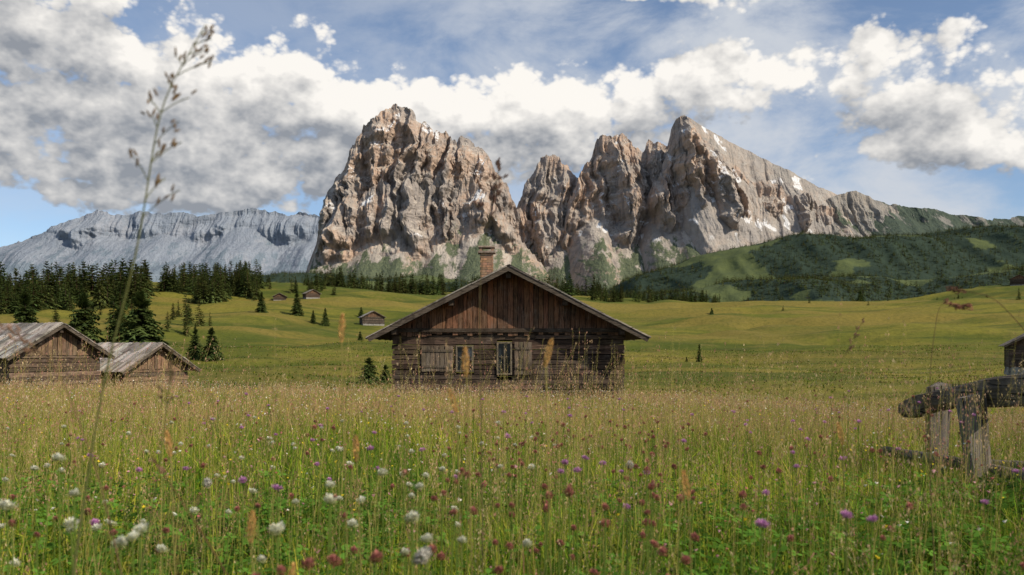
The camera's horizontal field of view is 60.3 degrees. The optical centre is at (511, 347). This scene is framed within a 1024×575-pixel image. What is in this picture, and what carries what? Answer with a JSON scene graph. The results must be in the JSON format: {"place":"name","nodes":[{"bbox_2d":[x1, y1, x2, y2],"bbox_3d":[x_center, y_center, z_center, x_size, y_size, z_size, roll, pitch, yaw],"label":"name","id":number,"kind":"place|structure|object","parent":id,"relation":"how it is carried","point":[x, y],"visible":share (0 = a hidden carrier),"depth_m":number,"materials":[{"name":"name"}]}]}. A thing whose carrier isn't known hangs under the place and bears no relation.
{"place":"outdoors","nodes":[
{"label":"outdoors","id":0,"kind":"place"},
{"bbox_2d":[0,207,319,285],"bbox_3d":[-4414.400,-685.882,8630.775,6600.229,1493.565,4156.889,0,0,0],"label":"distant mountain ridge","id":1,"kind":"structure","parent":0,"point":[274,241],"depth_m":8672.66,"materials":[{"name":"grey stone"}]},
{"bbox_2d":[302,289,320,298],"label":"wooden barn","id":2,"kind":"structure","parent":0,"point":[312,294],"depth_m":329.97,"materials":[{"name":"brown wood"}]},
{"bbox_2d":[306,103,544,272],"bbox_3d":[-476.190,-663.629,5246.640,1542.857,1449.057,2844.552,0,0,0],"label":"mountain massif","id":3,"kind":"structure","parent":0,"point":[393,145],"depth_m":4851.45,"materials":[{"name":"grey stone"}]},
{"bbox_2d":[261,273,589,295],"bbox_3d":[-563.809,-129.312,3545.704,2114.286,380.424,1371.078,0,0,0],"label":"foothills","id":4,"kind":"structure","parent":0,"point":[302,276],"depth_m":3506.95,"materials":[{"name":"green plant"}]},
{"bbox_2d":[309,169,548,281],"bbox_3d":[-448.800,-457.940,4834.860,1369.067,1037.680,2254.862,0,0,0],"label":"mountain buttress","id":5,"kind":"structure","parent":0,"point":[386,246],"depth_m":4596.49,"materials":[{"name":"grey stone"}]},
{"bbox_2d":[0,282,1023,574],"bbox_3d":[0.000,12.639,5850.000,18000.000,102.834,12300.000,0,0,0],"label":"ground","id":6,"kind":"structure","parent":0,"point":[812,330],"depth_m":190.35,"materials":[{"name":"green plant"}]},
{"bbox_2d":[11,289,38,322],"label":"spruce tree","id":7,"kind":"object","parent":6,"relation":"on","point":[25,313],"visible":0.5,"depth_m":112.74,"materials":[{"name":"green plant"}]},
{"bbox_2d":[0,322,116,390],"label":"wooden hut","id":8,"kind":"object","parent":6,"relation":"on","point":[65,340],"visible":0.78,"depth_m":37.36,"materials":[{"name":"brown wood"}]},
{"bbox_2d":[0,323,121,574],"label":"tall grass stem","id":9,"kind":"object","parent":6,"relation":"on","point":[26,350],"visible":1,"depth_m":1.20,"materials":[{"name":"plant"}]},
{"bbox_2d":[68,292,103,342],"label":"spruce tree","id":10,"kind":"object","parent":6,"relation":"on","point":[82,322],"visible":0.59,"depth_m":117.47,"materials":[{"name":"green plant"}]},
{"bbox_2d":[103,308,128,342],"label":"spruce tree","id":11,"kind":"object","parent":6,"relation":"on","point":[114,324],"visible":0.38,"depth_m":118.46,"materials":[{"name":"green plant"}]},
{"bbox_2d":[112,291,169,344],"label":"spruce tree","id":12,"kind":"object","parent":6,"relation":"on","point":[141,322],"visible":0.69,"depth_m":108.24,"materials":[{"name":"green plant"}]},
{"bbox_2d":[72,25,214,574],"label":"tall grass stem","id":13,"kind":"object","parent":6,"relation":"on","point":[173,142],"visible":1,"depth_m":1.05,"materials":[{"name":"green plant"}]},
{"bbox_2d":[97,342,200,392],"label":"wooden hut","id":14,"kind":"object","parent":6,"relation":"on","point":[128,354],"visible":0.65,"depth_m":42.23,"materials":[{"name":"brown wood"}]},
{"bbox_2d":[139,349,174,574],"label":"tall grass stem","id":15,"kind":"object","parent":6,"relation":"on","point":[171,376],"visible":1,"depth_m":1.30,"materials":[{"name":"green plant"}]},
{"bbox_2d":[164,429,175,574],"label":"foxtail grass","id":16,"kind":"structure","parent":6,"relation":"on","point":[168,437],"depth_m":1.60,"materials":[{"name":"plant"}]},
{"bbox_2d":[149,455,227,574],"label":"tall grass stem","id":17,"kind":"object","parent":6,"relation":"on","point":[158,466],"visible":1,"depth_m":1.15,"materials":[{"name":"green plant"}]},
{"bbox_2d":[185,327,203,359],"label":"spruce tree","id":18,"kind":"object","parent":6,"relation":"on","point":[196,353],"visible":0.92,"depth_m":117.70,"materials":[{"name":"green plant"}]},
{"bbox_2d":[199,327,224,361],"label":"spruce tree","id":19,"kind":"object","parent":6,"relation":"on","point":[212,351],"visible":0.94,"depth_m":114.46,"materials":[{"name":"green plant"}]},
{"bbox_2d":[247,509,256,573],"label":"foxtail grass","id":20,"kind":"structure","parent":6,"relation":"on","point":[249,526],"depth_m":1.35,"materials":[{"name":"brown plant"}]},
{"bbox_2d":[255,292,268,312],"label":"spruce tree","id":21,"kind":"object","parent":6,"relation":"on","point":[261,305],"visible":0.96,"depth_m":249.61,"materials":[{"name":"green plant"}]},
{"bbox_2d":[0,416,556,574],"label":"white clover","id":22,"kind":"object","parent":6,"relation":"on","point":[139,528],"visible":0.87,"depth_m":2.20,"materials":[{"name":"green plant"}]},
{"bbox_2d":[272,293,286,300],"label":"wooden barn","id":23,"kind":"structure","parent":6,"relation":"on","point":[278,297],"depth_m":329.84,"materials":[{"name":"brown wood"}]},
{"bbox_2d":[287,561,296,574],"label":"foxtail grass","id":24,"kind":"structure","parent":6,"relation":"on","point":[292,570],"depth_m":1.30,"materials":[{"name":"beige plant"}]},
{"bbox_2d":[290,292,303,315],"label":"spruce tree","id":25,"kind":"object","parent":6,"relation":"on","point":[297,310],"visible":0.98,"depth_m":249.69,"materials":[{"name":"green plant"}]},
{"bbox_2d":[310,310,317,323],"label":"spruce tree","id":26,"kind":"object","parent":6,"relation":"on","point":[313,320],"visible":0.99,"depth_m":234.80,"materials":[{"name":"green plant"}]},
{"bbox_2d":[320,308,329,325],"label":"spruce tree","id":27,"kind":"object","parent":6,"relation":"on","point":[326,321],"visible":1,"depth_m":234.73,"materials":[{"name":"green plant"}]},
{"bbox_2d":[338,313,347,574],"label":"foxtail grass","id":28,"kind":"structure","parent":6,"relation":"on","point":[342,328],"depth_m":1.60,"materials":[{"name":"green plant"}]},
{"bbox_2d":[352,434,360,574],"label":"foxtail grass","id":29,"kind":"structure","parent":6,"relation":"on","point":[356,447],"depth_m":1.70,"materials":[{"name":"plant"}]},
{"bbox_2d":[357,331,363,340],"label":"spruce tree","id":30,"kind":"object","parent":6,"relation":"on","point":[360,337],"visible":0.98,"depth_m":179.88,"materials":[{"name":"green plant"}]},
{"bbox_2d":[355,358,383,384],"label":"spruce tree","id":31,"kind":"object","parent":6,"relation":"on","point":[369,372],"visible":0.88,"depth_m":75.73,"materials":[{"name":"green plant"}]},
{"bbox_2d":[358,311,385,325],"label":"wooden barn","id":32,"kind":"structure","parent":6,"relation":"on","point":[372,318],"depth_m":239.97,"materials":[{"name":"brown wood"}]},
{"bbox_2d":[380,364,392,383],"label":"spruce tree","id":33,"kind":"object","parent":6,"relation":"on","point":[385,373],"visible":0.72,"depth_m":77.79,"materials":[{"name":"green plant"}]},
{"bbox_2d":[448,388,460,546],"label":"foxtail grass","id":34,"kind":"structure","parent":6,"relation":"on","point":[454,405],"depth_m":1.90,"materials":[{"name":"brown plant"}]},
{"bbox_2d":[462,345,472,574],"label":"foxtail grass","id":35,"kind":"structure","parent":6,"relation":"on","point":[465,367],"depth_m":1.50,"materials":[{"name":"plant"}]},
{"bbox_2d":[474,157,507,574],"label":"tall grass stem","id":36,"kind":"object","parent":6,"relation":"on","point":[496,185],"visible":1,"depth_m":1.60,"materials":[{"name":"green plant"}]},
{"bbox_2d":[365,246,650,400],"bbox_3d":[-0.117,-0.531,32.962,9.213,6.161,9.686,0,0,0],"label":"wooden hut","id":37,"kind":"object","parent":6,"relation":"on","point":[516,305],"visible":0.88,"depth_m":28.90,"materials":[{"name":"brown wood"}]},
{"bbox_2d":[457,347,470,369],"bbox_3d":[-1.550,0.350,28.990,0.500,0.780,0.010,0,0,0],"label":"window pane","id":38,"kind":"structure","parent":37,"relation":"in","point":[460,351],"depth_m":28.98,"materials":[{"name":"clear glass"}]},
{"bbox_2d":[456,345,473,371],"bbox_3d":[-1.550,0.349,28.927,0.587,0.867,0.108,0,0,0],"label":"window frame","id":39,"kind":"structure","parent":37,"relation":"in","point":[472,346],"depth_m":28.88,"materials":[{"name":"paint"}]},
{"bbox_2d":[498,343,509,372],"bbox_3d":[-0.250,0.340,28.990,0.420,1.000,0.010,0,0,0],"label":"window pane","id":40,"kind":"structure","parent":37,"relation":"in","point":[500,345],"depth_m":28.98,"materials":[{"name":"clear glass"}]},
{"bbox_2d":[497,342,511,374],"bbox_3d":[-0.251,0.341,28.925,0.505,1.084,0.105,0,0,0],"label":"window frame","id":41,"kind":"structure","parent":37,"relation":"in","point":[504,373],"depth_m":28.88,"materials":[{"name":"paint"}]},
{"bbox_2d":[0,258,1021,336],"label":"forest","id":42,"kind":"object","parent":6,"relation":"on","point":[48,291],"visible":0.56,"depth_m":324.85,"materials":[{"name":"green plant"}]},
{"bbox_2d":[0,341,1023,574],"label":"meadow grass","id":43,"kind":"structure","parent":6,"relation":"on","point":[334,444],"depth_m":5.66,"materials":[{"name":"green plant"}]},
{"bbox_2d":[0,304,1023,574],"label":"meadow seed heads","id":44,"kind":"object","parent":6,"relation":"on","point":[504,396],"visible":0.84,"depth_m":4.45,"materials":[{"name":"beige plant"}]},
{"bbox_2d":[0,468,1023,574],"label":"clover leaves","id":45,"kind":"object","parent":6,"relation":"on","point":[283,557],"visible":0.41,"depth_m":3.57,"materials":[{"name":"green plant"}]},
{"bbox_2d":[0,378,1023,574],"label":"wildflowers","id":46,"kind":"object","parent":6,"relation":"on","point":[373,495],"visible":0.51,"depth_m":7.60,"materials":[{"name":"plant"}]},
{"bbox_2d":[1,390,1023,574],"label":"red clover","id":47,"kind":"object","parent":6,"relation":"on","point":[376,554],"visible":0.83,"depth_m":2.91,"materials":[{"name":"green plant"}]},
{"bbox_2d":[517,154,577,287],"bbox_3d":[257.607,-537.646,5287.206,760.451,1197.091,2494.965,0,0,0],"label":"mountain tower","id":48,"kind":"structure","parent":6,"relation":"on","point":[550,184],"depth_m":4978.50,"materials":[{"name":"grey stone"}]},
{"bbox_2d":[543,338,553,574],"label":"foxtail grass","id":49,"kind":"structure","parent":6,"relation":"on","point":[545,362],"depth_m":1.60,"materials":[{"name":"plant"}]},
{"bbox_2d":[75,388,1023,574],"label":"purple knapweed","id":50,"kind":"object","parent":6,"relation":"on","point":[764,523],"visible":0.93,"depth_m":3.21,"materials":[{"name":"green plant"}]},
{"bbox_2d":[261,222,1023,301],"bbox_3d":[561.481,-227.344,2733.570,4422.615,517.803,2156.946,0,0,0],"label":"distant forest","id":51,"kind":"object","parent":6,"relation":"on","point":[849,275],"visible":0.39,"depth_m":2822.76,"materials":[{"name":"green plant"}]},
{"bbox_2d":[681,469,691,574],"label":"foxtail grass","id":52,"kind":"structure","parent":6,"relation":"on","point":[684,482],"depth_m":1.50,"materials":[{"name":"brown plant"}]},
{"bbox_2d":[696,344,702,361],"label":"spruce tree","id":53,"kind":"object","parent":6,"relation":"on","point":[698,356],"visible":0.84,"depth_m":119.86,"materials":[{"name":"green plant"}]},
{"bbox_2d":[773,317,864,574],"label":"tall grass stem","id":54,"kind":"object","parent":6,"relation":"on","point":[857,329],"visible":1,"depth_m":2.30,"materials":[{"name":"green plant"}]},
{"bbox_2d":[836,422,847,574],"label":"foxtail grass","id":55,"kind":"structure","parent":6,"relation":"on","point":[840,433],"depth_m":2.00,"materials":[{"name":"plant"}]},
{"bbox_2d":[856,291,863,300],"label":"spruce tree","id":56,"kind":"object","parent":6,"relation":"on","point":[859,297],"visible":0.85,"depth_m":399.73,"materials":[{"name":"green plant"}]},
{"bbox_2d":[929,298,973,574],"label":"tall grass stem","id":57,"kind":"object","parent":6,"relation":"on","point":[958,306],"visible":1,"depth_m":1.90,"materials":[{"name":"green plant"}]},
{"bbox_2d":[880,374,1023,503],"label":"wooden fence","id":58,"kind":"object","parent":6,"relation":"on","point":[994,387],"visible":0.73,"depth_m":5.70,"materials":[{"name":"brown wood"}]},
{"bbox_2d":[944,286,1023,329],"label":"tall grass stem","id":59,"kind":"object","parent":6,"relation":"on","point":[958,291],"visible":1,"depth_m":1.70,"materials":[{"name":"green plant"}]},
{"bbox_2d":[999,333,1023,374],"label":"wooden barn","id":60,"kind":"structure","parent":6,"relation":"on","point":[1010,347],"depth_m":68.73,"materials":[{"name":"brown wood"}]},
{"bbox_2d":[1009,274,1023,285],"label":"wooden barn","id":61,"kind":"structure","parent":6,"relation":"on","point":[1017,280],"depth_m":410.34,"materials":[{"name":"brown wood"}]},
{"bbox_2d":[0,0,1023,246],"label":"sky","id":62,"kind":"structure","parent":0,"point":[907,103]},
{"bbox_2d":[561,133,668,292],"bbox_3d":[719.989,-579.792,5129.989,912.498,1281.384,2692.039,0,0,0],"label":"mountain tower","id":63,"kind":"structure","parent":0,"point":[605,218],"depth_m":4814.91,"materials":[{"name":"grey stone"}]},
{"bbox_2d":[639,116,854,272],"bbox_3d":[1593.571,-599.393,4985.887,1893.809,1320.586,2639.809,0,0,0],"label":"mountain peak","id":64,"kind":"structure","parent":0,"point":[694,159],"depth_m":4635.03,"materials":[{"name":"grey stone"}]},
{"bbox_2d":[668,115,836,254],"bbox_3d":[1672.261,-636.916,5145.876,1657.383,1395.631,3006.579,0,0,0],"label":"mountain slab","id":65,"kind":"structure","parent":0,"point":[707,228],"depth_m":4720.02,"materials":[{"name":"grey stone"}]},
{"bbox_2d":[602,225,1023,293],"bbox_3d":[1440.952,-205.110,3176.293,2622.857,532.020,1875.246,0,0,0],"label":"foothills","id":66,"kind":"structure","parent":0,"point":[738,262],"depth_m":2998.26,"materials":[{"name":"green plant"}]},
{"bbox_2d":[626,268,1023,302],"bbox_3d":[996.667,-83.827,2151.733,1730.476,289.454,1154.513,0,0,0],"label":"foothills","id":67,"kind":"structure","parent":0,"point":[729,292],"depth_m":2098.44,"materials":[{"name":"green plant"}]},
{"bbox_2d":[824,191,898,236],"bbox_3d":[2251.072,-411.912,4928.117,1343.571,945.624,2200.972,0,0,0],"label":"mountain shoulder","id":68,"kind":"object","parent":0,"point":[861,212],"visible":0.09,"depth_m":4861.20},
{"bbox_2d":[871,200,1023,235],"bbox_3d":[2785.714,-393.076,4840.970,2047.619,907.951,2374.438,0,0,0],"label":"mountain ridge","id":69,"kind":"structure","parent":0,"point":[914,220],"depth_m":4874.82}
]}

